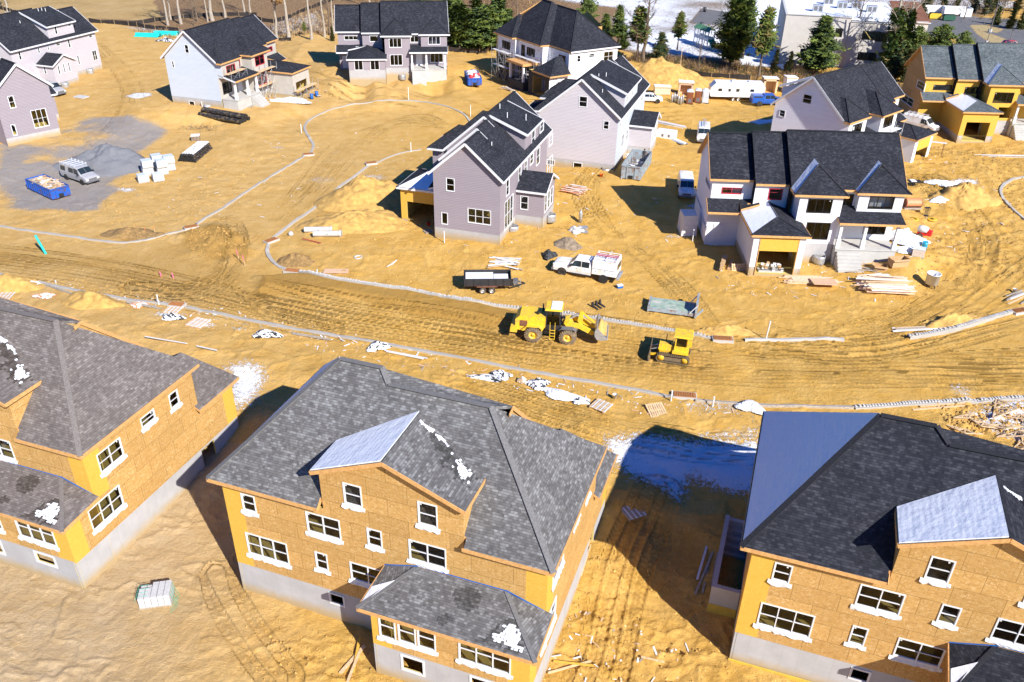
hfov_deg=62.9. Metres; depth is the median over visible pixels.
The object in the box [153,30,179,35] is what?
pipe stack
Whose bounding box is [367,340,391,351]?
tarp
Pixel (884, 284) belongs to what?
board pile
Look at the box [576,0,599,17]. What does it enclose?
pine tree
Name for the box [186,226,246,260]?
clods
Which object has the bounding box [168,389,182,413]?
window
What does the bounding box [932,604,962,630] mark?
window
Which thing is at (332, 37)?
conifer
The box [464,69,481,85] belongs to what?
dumpster
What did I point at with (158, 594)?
block stack
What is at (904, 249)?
tarp
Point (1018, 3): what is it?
conifer
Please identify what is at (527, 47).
window
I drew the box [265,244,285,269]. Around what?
kerb
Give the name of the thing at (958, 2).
conifer
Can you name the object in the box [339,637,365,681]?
board pile
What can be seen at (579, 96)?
window
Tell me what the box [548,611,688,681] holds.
litter
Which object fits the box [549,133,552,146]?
window
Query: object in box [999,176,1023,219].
kerb
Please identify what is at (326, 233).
concrete pipe
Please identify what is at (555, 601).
window
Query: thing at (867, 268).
board pile
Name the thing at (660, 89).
crate
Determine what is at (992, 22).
lamp mast
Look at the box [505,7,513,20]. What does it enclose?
pine tree
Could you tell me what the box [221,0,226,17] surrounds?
bare tree
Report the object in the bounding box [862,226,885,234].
window
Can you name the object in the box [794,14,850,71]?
pine tree
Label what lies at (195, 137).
stone pallet
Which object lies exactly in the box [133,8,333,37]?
undergrowth
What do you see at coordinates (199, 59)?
house
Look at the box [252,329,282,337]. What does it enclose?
tarp
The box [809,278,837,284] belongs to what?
plywood sheet
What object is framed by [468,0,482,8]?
pine tree
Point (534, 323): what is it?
wheel loader
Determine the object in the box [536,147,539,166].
window
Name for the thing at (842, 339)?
kerb
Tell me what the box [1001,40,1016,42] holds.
car
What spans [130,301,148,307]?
tarp
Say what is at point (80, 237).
kerb
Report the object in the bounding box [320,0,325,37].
bare tree
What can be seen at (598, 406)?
pallet
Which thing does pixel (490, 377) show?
tarp
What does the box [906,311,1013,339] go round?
kerb
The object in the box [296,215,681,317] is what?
clods
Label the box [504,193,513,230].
window
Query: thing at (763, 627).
window
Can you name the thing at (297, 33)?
dry grass
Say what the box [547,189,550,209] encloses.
window
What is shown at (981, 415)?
clods
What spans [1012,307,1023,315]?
storm drain
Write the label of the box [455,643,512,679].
window
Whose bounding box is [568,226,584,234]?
tarp
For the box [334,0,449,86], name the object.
house
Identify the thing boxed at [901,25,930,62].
tree
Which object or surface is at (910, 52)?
conifer
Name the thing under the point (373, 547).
window
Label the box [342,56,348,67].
door
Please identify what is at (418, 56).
door
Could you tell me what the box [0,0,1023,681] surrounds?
ground
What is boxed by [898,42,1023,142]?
house
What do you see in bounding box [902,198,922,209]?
fuel tank
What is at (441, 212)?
window
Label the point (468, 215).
window
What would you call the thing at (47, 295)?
tarp
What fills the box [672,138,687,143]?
sheet pile
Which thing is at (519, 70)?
scaffold
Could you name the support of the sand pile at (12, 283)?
on the ground at (690, 466)
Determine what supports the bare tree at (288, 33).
on the ground at (690, 466)
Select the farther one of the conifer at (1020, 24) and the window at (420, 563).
the conifer at (1020, 24)
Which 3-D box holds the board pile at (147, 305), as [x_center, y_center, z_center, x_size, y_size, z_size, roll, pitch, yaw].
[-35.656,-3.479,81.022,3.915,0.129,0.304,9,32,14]
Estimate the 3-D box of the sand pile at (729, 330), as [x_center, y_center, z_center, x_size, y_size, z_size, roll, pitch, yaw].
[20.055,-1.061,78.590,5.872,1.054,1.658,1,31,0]
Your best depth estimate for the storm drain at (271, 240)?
94.64 m
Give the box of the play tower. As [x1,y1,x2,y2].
[693,23,717,50]
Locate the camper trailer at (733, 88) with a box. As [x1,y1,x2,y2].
[708,79,765,100]
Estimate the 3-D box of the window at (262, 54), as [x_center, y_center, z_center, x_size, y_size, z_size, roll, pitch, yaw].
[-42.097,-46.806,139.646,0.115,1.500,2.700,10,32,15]
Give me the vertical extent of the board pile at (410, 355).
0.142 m
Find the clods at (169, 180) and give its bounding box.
[11,129,260,230]
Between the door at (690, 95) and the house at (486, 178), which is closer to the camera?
the house at (486, 178)
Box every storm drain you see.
[167,301,186,308]
[183,224,198,230]
[263,237,279,243]
[283,268,301,272]
[302,152,314,155]
[365,161,377,165]
[672,391,696,399]
[712,335,733,343]
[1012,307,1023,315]
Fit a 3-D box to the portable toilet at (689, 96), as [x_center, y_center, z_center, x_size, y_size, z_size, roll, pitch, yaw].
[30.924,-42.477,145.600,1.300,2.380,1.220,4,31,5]
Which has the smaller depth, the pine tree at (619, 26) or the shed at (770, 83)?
the shed at (770, 83)
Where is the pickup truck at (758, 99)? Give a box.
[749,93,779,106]
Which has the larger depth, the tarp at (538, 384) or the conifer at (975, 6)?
the conifer at (975, 6)
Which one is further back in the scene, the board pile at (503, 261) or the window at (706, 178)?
the window at (706, 178)
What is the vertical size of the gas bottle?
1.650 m
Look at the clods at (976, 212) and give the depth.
103.71 m
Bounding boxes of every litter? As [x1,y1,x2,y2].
[48,279,753,420]
[129,132,411,232]
[449,163,676,267]
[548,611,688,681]
[716,156,1014,301]
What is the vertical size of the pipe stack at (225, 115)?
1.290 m
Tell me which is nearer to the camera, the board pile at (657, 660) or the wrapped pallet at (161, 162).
the board pile at (657, 660)
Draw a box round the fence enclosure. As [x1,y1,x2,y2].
[925,5,972,16]
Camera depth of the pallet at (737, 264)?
90.23 m
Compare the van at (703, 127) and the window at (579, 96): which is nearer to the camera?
the window at (579, 96)
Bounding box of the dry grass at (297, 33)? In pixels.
[275,30,309,44]
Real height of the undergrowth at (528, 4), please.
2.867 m
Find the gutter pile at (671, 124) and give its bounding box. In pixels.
[658,120,686,128]
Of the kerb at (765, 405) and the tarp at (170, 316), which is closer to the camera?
the kerb at (765, 405)
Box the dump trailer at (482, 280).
[464,269,524,293]
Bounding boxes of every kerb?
[0,225,184,243]
[0,273,167,305]
[185,305,670,397]
[194,156,304,223]
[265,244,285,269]
[272,165,368,236]
[297,271,711,338]
[303,99,469,152]
[377,149,420,162]
[695,398,853,408]
[744,336,844,341]
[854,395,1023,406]
[854,397,1023,409]
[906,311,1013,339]
[908,309,1012,335]
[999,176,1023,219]
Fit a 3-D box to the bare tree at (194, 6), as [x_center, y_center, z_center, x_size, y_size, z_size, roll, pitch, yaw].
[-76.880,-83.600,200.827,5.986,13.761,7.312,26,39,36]
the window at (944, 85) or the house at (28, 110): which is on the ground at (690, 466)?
the house at (28, 110)
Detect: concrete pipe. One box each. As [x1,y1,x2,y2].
[304,226,331,231]
[313,230,341,236]
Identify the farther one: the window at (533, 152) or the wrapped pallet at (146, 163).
the wrapped pallet at (146, 163)
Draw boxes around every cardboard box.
[872,261,887,270]
[887,255,910,267]
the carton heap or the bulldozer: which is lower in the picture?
the bulldozer
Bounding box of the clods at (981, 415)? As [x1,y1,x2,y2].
[936,402,1023,435]
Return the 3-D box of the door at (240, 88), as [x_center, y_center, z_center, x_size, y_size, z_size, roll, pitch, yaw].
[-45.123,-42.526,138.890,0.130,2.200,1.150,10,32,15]
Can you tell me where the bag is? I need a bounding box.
[516,376,526,383]
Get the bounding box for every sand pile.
[0,273,44,292]
[61,290,124,309]
[100,227,166,239]
[277,252,314,267]
[295,209,411,233]
[313,176,400,211]
[634,56,712,91]
[695,325,754,335]
[922,313,984,328]
[925,181,1002,210]
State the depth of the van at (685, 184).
107.27 m
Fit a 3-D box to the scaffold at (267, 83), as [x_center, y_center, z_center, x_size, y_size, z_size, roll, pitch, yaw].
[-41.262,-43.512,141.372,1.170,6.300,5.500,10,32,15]
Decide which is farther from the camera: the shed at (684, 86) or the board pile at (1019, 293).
the shed at (684, 86)
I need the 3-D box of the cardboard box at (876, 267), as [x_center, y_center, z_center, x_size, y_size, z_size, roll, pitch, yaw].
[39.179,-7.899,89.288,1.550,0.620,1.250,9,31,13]
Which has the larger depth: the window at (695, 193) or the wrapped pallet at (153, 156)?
the wrapped pallet at (153, 156)
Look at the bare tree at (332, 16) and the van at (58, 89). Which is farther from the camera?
the bare tree at (332, 16)
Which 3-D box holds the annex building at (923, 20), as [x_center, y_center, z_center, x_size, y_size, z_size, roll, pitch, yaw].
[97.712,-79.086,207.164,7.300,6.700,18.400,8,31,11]
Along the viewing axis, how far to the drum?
92.88 m
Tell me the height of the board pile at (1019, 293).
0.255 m
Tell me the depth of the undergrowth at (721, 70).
167.97 m
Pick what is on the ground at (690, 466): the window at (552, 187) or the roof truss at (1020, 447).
the roof truss at (1020, 447)
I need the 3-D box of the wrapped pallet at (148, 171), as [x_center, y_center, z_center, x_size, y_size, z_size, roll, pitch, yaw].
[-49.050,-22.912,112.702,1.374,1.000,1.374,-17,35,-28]
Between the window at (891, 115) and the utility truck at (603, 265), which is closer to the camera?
the utility truck at (603, 265)
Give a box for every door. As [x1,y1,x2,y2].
[237,81,242,91]
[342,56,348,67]
[416,54,422,65]
[687,93,692,103]
[695,92,700,101]
[703,92,708,102]
[711,224,723,241]
[835,222,847,237]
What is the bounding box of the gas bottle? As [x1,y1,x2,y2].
[578,209,582,222]
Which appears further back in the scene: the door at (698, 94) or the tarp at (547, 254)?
the door at (698, 94)
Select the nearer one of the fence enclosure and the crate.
the crate
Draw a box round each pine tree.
[302,21,307,31]
[447,0,471,46]
[447,2,475,47]
[447,7,482,47]
[456,6,497,48]
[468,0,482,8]
[480,3,504,49]
[490,0,512,47]
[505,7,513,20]
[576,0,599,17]
[600,12,614,37]
[611,4,627,41]
[617,29,630,49]
[618,4,653,59]
[670,10,688,49]
[707,0,757,66]
[742,0,759,56]
[749,4,781,76]
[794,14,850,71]
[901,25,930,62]
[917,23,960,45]
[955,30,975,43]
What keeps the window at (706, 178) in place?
in the house at (834, 198)
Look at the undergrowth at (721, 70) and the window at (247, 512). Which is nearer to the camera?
the window at (247, 512)
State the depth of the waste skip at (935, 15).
223.57 m
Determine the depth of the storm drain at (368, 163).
117.59 m
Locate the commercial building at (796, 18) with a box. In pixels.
[775,0,892,67]
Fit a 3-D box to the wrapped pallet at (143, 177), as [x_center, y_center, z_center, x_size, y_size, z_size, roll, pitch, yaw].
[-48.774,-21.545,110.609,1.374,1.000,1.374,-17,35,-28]
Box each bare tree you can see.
[163,0,168,25]
[167,0,171,19]
[176,0,182,23]
[180,0,198,20]
[185,0,201,25]
[204,0,208,21]
[208,0,214,20]
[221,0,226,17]
[269,0,282,37]
[283,0,290,36]
[306,0,312,39]
[310,0,330,35]
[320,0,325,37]
[330,0,334,34]
[505,0,517,15]
[620,0,657,61]
[695,39,707,70]
[839,0,876,46]
[871,0,913,78]
[889,0,933,76]
[959,0,976,18]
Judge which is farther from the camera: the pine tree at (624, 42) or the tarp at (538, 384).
the pine tree at (624, 42)
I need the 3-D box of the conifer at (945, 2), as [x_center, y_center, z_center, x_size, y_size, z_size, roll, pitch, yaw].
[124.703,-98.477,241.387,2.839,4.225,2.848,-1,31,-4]
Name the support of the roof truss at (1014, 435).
on the ground at (690, 466)
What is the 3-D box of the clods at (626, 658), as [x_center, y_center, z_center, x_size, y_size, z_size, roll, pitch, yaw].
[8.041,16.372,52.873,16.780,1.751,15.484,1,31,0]
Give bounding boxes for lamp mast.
[985,4,1000,41]
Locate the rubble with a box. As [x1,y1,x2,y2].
[553,237,582,250]
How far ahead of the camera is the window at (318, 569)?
49.95 m
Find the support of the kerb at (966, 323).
on the ground at (690, 466)
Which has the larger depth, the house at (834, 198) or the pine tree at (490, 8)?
the pine tree at (490, 8)
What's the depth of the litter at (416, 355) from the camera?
74.47 m
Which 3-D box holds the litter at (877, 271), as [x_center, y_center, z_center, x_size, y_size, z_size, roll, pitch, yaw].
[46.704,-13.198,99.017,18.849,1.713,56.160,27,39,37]
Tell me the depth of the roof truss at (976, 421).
66.53 m
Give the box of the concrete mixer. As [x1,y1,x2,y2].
[917,225,932,236]
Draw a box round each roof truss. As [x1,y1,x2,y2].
[946,425,982,434]
[954,412,973,418]
[967,416,999,428]
[979,423,1023,428]
[992,399,1017,417]
[996,429,1023,436]
[1005,414,1023,418]
[1014,441,1023,448]
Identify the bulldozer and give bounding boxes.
[648,328,693,365]
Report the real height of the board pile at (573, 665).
0.161 m
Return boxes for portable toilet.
[685,89,693,104]
[693,88,701,102]
[701,88,709,103]
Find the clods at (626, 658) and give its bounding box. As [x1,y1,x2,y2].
[543,510,738,681]
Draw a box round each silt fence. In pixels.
[0,6,16,11]
[88,18,178,30]
[130,12,256,23]
[249,0,332,22]
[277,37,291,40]
[448,47,486,52]
[692,70,750,79]
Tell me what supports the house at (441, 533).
on the ground at (690, 466)
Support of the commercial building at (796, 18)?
on the ground at (690, 466)
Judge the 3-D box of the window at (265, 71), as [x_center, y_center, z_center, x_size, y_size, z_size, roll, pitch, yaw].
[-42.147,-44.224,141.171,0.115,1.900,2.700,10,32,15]
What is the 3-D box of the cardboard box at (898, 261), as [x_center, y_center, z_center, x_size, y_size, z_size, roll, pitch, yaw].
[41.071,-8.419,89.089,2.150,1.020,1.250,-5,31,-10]
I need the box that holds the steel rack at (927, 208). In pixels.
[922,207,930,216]
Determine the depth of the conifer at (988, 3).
231.06 m
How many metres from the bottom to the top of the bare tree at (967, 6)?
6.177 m
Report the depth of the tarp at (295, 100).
141.61 m
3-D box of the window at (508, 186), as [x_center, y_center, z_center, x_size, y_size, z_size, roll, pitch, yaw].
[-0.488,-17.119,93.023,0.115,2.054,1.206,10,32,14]
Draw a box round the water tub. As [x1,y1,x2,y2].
[925,270,941,288]
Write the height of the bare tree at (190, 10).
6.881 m
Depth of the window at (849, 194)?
90.23 m
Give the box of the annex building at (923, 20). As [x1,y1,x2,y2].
[889,0,930,31]
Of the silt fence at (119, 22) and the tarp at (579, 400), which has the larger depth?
the silt fence at (119, 22)
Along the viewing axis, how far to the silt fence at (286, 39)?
181.18 m
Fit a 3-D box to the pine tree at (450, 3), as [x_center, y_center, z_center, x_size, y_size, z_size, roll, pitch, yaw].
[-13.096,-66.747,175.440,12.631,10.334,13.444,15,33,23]
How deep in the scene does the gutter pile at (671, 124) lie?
136.72 m
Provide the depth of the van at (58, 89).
142.54 m
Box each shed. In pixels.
[678,79,694,94]
[762,76,779,93]
[781,75,798,90]
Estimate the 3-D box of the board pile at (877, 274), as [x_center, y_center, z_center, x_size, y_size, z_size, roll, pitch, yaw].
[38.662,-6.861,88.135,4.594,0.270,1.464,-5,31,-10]
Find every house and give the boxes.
[0,6,102,87]
[0,58,60,146]
[0,297,239,588]
[160,14,310,110]
[206,356,617,681]
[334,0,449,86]
[396,91,558,244]
[493,0,620,96]
[529,55,661,170]
[694,129,912,275]
[707,411,1023,681]
[770,61,937,162]
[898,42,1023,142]
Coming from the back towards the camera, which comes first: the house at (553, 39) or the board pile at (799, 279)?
the house at (553, 39)
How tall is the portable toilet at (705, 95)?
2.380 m
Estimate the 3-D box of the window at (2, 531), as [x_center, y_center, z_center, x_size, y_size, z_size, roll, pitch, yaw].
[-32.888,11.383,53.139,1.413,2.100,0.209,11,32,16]
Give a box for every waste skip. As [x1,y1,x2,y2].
[928,12,941,18]
[942,14,955,20]
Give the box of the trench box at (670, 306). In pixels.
[647,293,703,317]
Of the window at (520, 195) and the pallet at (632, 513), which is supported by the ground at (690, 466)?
the pallet at (632, 513)
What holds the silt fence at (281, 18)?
on the ground at (690, 466)
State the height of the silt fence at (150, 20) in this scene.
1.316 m
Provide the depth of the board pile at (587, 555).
56.18 m
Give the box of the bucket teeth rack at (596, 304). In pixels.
[591,299,605,309]
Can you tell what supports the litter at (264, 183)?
on the ground at (690, 466)
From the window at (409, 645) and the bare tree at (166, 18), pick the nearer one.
the window at (409, 645)
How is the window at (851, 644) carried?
in the house at (881, 547)
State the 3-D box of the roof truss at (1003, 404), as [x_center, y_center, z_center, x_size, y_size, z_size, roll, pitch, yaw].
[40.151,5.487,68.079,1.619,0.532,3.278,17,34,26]
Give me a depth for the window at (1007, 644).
42.53 m
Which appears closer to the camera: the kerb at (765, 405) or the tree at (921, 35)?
the kerb at (765, 405)
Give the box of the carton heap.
[756,261,783,272]
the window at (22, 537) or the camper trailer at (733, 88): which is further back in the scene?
the camper trailer at (733, 88)
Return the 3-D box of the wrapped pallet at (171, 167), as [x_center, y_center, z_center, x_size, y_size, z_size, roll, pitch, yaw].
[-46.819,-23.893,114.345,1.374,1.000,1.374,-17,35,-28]
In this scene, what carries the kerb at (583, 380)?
on the ground at (690, 466)
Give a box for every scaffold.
[224,65,247,81]
[254,61,276,99]
[294,80,318,98]
[491,44,510,82]
[513,49,538,78]
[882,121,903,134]
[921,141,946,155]
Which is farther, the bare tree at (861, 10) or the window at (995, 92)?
the bare tree at (861, 10)
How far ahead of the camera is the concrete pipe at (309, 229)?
96.16 m
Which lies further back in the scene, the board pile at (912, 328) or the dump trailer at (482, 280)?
the dump trailer at (482, 280)
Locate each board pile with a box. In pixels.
[43,283,71,293]
[126,301,160,308]
[144,336,187,343]
[291,332,330,339]
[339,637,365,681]
[384,350,426,358]
[487,256,522,269]
[548,660,593,673]
[559,184,591,195]
[580,534,591,575]
[641,656,664,662]
[694,546,717,593]
[778,274,842,283]
[847,264,880,272]
[852,275,917,294]
[862,273,890,275]
[892,326,942,331]
[912,402,967,410]
[974,154,1019,156]
[1006,290,1023,303]
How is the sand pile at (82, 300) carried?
on the ground at (690, 466)
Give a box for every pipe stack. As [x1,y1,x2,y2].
[134,32,161,37]
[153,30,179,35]
[178,141,212,162]
[198,107,249,123]
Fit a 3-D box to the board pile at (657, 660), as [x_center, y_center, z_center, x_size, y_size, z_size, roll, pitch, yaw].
[8.332,18.837,49.546,1.386,0.062,0.105,9,32,13]
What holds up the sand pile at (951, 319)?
on the ground at (690, 466)
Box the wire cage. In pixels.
[578,226,587,232]
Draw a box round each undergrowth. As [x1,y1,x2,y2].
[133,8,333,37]
[348,0,538,54]
[625,50,902,89]
[928,0,1023,23]
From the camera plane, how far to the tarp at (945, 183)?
110.56 m
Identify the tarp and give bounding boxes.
[31,292,55,298]
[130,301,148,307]
[155,37,172,41]
[162,312,186,320]
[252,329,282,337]
[269,97,311,103]
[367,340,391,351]
[467,374,500,381]
[491,369,512,380]
[525,378,550,390]
[542,249,557,259]
[543,387,589,400]
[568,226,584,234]
[572,397,589,404]
[735,400,765,414]
[890,228,930,246]
[896,246,912,253]
[924,179,958,186]
[929,196,947,202]
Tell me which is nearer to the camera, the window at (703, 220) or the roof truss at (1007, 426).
the roof truss at (1007, 426)
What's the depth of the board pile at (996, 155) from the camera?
124.74 m
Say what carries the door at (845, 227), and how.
in the house at (834, 198)
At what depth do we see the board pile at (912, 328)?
79.60 m
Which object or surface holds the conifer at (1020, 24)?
on the ground at (690, 466)
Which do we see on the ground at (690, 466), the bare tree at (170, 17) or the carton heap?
the bare tree at (170, 17)
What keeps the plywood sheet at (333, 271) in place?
on the ground at (690, 466)
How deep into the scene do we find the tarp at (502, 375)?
71.12 m
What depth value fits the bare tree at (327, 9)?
183.41 m
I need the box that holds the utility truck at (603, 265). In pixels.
[551,250,622,283]
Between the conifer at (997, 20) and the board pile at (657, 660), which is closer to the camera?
the board pile at (657, 660)
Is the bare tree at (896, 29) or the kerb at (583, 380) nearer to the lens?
the kerb at (583, 380)
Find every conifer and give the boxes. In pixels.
[329,26,334,40]
[646,31,670,57]
[769,49,782,73]
[783,51,794,74]
[884,36,905,78]
[898,48,914,81]
[921,0,928,13]
[938,0,948,5]
[953,0,962,5]
[970,0,980,11]
[978,0,995,13]
[991,6,1002,24]
[992,0,1002,9]
[1005,7,1018,28]
[1012,0,1023,10]
[1016,11,1023,29]
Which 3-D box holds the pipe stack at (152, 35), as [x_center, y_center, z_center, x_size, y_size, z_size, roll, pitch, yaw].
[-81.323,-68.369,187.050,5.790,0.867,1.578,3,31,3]
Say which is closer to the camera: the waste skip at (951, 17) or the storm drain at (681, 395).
the storm drain at (681, 395)
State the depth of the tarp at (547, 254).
90.76 m
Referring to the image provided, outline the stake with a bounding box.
[34,235,46,253]
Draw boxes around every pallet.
[0,292,15,298]
[136,172,149,183]
[140,158,153,168]
[141,167,153,175]
[149,153,161,163]
[151,171,164,182]
[154,158,167,168]
[155,166,168,174]
[162,153,174,163]
[163,306,183,313]
[167,163,175,170]
[185,317,210,328]
[191,134,199,140]
[423,229,432,233]
[589,398,612,412]
[621,506,646,521]
[645,402,666,416]
[731,263,745,270]
[911,245,925,258]
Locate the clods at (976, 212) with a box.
[915,142,1023,300]
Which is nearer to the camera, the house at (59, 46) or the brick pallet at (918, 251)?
the brick pallet at (918, 251)
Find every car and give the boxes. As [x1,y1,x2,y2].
[645,92,662,102]
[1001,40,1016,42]
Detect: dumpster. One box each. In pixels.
[25,174,70,199]
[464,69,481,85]
[620,149,651,179]
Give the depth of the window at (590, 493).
51.33 m
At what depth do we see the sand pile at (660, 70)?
156.24 m
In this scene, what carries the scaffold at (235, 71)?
on the house at (199, 59)
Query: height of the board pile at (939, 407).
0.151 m
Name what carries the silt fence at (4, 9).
on the ground at (690, 466)
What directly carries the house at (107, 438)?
on the ground at (690, 466)
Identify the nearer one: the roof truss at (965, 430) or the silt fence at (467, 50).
the roof truss at (965, 430)
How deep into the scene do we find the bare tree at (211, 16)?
203.51 m
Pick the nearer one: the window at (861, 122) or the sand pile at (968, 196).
the sand pile at (968, 196)
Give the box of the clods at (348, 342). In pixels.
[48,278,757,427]
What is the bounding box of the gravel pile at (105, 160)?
[52,143,143,176]
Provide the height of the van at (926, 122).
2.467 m
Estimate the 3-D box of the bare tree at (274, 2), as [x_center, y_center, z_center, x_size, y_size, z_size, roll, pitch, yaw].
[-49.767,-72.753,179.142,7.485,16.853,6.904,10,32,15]
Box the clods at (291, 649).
[242,620,373,681]
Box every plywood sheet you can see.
[73,95,88,98]
[323,269,348,272]
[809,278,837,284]
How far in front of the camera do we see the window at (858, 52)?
169.94 m
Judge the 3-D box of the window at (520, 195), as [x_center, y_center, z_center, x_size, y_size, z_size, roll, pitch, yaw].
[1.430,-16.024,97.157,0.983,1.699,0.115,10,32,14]
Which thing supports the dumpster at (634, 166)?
on the ground at (690, 466)
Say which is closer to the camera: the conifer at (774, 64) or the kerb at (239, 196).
the kerb at (239, 196)
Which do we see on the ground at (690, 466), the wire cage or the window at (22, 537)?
the wire cage
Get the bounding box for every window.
[0,439,17,464]
[0,521,5,534]
[7,95,16,108]
[14,520,59,551]
[30,108,49,128]
[87,484,127,535]
[96,437,127,477]
[140,408,158,432]
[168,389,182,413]
[222,81,231,94]
[240,493,259,518]
[245,532,292,569]
[254,54,264,65]
[257,71,266,85]
[305,511,343,544]
[314,551,330,575]
[341,482,364,512]
[348,561,379,588]
[365,527,384,552]
[377,618,397,644]
[389,38,401,47]
[390,54,402,65]
[396,624,417,650]
[406,539,448,573]
[415,501,440,534]
[415,630,438,655]
[428,36,439,44]
[441,212,447,224]
[446,178,454,191]
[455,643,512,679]
[467,208,490,225]
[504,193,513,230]
[506,178,509,196]
[520,195,528,209]
[527,47,534,57]
[530,152,533,165]
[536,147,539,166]
[539,119,543,133]
[540,595,556,658]
[544,194,547,213]
[547,154,552,172]
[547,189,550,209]
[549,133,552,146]
[550,185,553,205]
[552,554,564,591]
[573,514,580,533]
[579,96,587,107]
[585,491,591,506]
[621,132,624,147]
[694,189,701,208]
[702,217,707,230]
[705,176,710,190]
[721,187,741,193]
[753,602,815,642]
[767,188,782,199]
[767,562,793,588]
[802,94,812,104]
[806,199,832,212]
[806,222,830,239]
[842,194,853,205]
[844,625,868,650]
[850,584,905,620]
[852,122,862,130]
[857,52,876,60]
[861,31,880,39]
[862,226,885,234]
[867,196,894,209]
[882,115,893,128]
[888,637,946,672]
[901,93,913,107]
[919,556,956,588]
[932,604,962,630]
[933,85,952,89]
[985,617,1023,651]
[992,92,1014,102]
[1017,599,1023,608]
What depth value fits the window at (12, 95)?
118.47 m
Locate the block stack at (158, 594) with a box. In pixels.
[134,580,179,609]
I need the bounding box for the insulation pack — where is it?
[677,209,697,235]
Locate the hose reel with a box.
[926,217,936,221]
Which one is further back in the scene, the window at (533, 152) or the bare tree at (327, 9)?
the bare tree at (327, 9)
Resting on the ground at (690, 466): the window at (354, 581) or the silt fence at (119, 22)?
the silt fence at (119, 22)
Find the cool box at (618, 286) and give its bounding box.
[616,283,622,288]
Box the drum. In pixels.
[922,241,928,248]
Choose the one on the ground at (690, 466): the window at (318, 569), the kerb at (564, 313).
the kerb at (564, 313)
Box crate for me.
[653,84,671,94]
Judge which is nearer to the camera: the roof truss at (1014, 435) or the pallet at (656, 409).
the roof truss at (1014, 435)
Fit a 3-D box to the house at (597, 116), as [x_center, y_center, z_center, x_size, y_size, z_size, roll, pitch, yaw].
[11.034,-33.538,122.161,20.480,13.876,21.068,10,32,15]
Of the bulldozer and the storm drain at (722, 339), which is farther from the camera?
the storm drain at (722, 339)
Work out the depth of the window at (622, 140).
117.26 m
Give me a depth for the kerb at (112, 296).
82.36 m
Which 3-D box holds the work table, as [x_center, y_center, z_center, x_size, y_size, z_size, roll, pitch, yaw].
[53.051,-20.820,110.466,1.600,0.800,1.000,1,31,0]
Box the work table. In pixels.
[907,179,921,185]
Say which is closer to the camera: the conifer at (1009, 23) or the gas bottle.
the gas bottle
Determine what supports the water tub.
on the ground at (690, 466)
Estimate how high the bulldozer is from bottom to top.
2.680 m
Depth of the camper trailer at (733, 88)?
150.05 m
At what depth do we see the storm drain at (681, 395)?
69.11 m
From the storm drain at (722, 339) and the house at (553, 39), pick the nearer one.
the storm drain at (722, 339)
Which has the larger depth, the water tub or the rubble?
the rubble
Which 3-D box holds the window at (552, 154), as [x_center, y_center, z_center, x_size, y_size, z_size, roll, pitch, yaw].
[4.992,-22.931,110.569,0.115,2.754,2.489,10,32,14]
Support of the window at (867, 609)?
in the house at (881, 547)
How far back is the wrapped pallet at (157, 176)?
110.42 m
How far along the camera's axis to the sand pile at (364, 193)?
103.35 m
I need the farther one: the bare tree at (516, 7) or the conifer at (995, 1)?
the conifer at (995, 1)
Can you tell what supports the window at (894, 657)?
in the house at (881, 547)
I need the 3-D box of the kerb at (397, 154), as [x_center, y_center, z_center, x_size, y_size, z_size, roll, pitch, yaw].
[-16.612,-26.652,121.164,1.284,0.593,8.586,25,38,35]
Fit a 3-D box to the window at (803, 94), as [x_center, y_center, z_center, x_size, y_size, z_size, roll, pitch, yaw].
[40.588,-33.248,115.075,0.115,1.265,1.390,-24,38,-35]
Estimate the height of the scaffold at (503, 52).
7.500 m
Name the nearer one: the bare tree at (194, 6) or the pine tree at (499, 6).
the pine tree at (499, 6)
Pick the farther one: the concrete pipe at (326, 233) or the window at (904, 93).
the window at (904, 93)
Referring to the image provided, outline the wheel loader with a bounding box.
[510,301,608,344]
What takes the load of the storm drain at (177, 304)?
on the ground at (690, 466)
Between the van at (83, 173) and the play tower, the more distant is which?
the play tower
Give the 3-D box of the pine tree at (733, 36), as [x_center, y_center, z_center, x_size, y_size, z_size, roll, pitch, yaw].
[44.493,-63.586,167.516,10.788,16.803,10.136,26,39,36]
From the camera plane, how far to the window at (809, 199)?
88.53 m
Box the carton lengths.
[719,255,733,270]
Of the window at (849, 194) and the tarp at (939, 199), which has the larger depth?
the tarp at (939, 199)
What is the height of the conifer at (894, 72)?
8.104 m
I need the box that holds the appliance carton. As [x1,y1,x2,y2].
[656,128,677,139]
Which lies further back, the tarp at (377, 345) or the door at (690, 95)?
the door at (690, 95)
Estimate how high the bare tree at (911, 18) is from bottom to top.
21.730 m
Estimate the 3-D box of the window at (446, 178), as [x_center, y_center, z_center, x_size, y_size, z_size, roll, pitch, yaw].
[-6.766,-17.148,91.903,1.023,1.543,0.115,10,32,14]
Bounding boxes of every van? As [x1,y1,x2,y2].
[44,79,66,96]
[59,157,99,184]
[677,170,696,197]
[696,118,709,141]
[903,111,939,130]
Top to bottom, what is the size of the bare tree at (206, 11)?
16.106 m
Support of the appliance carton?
on the ground at (690, 466)

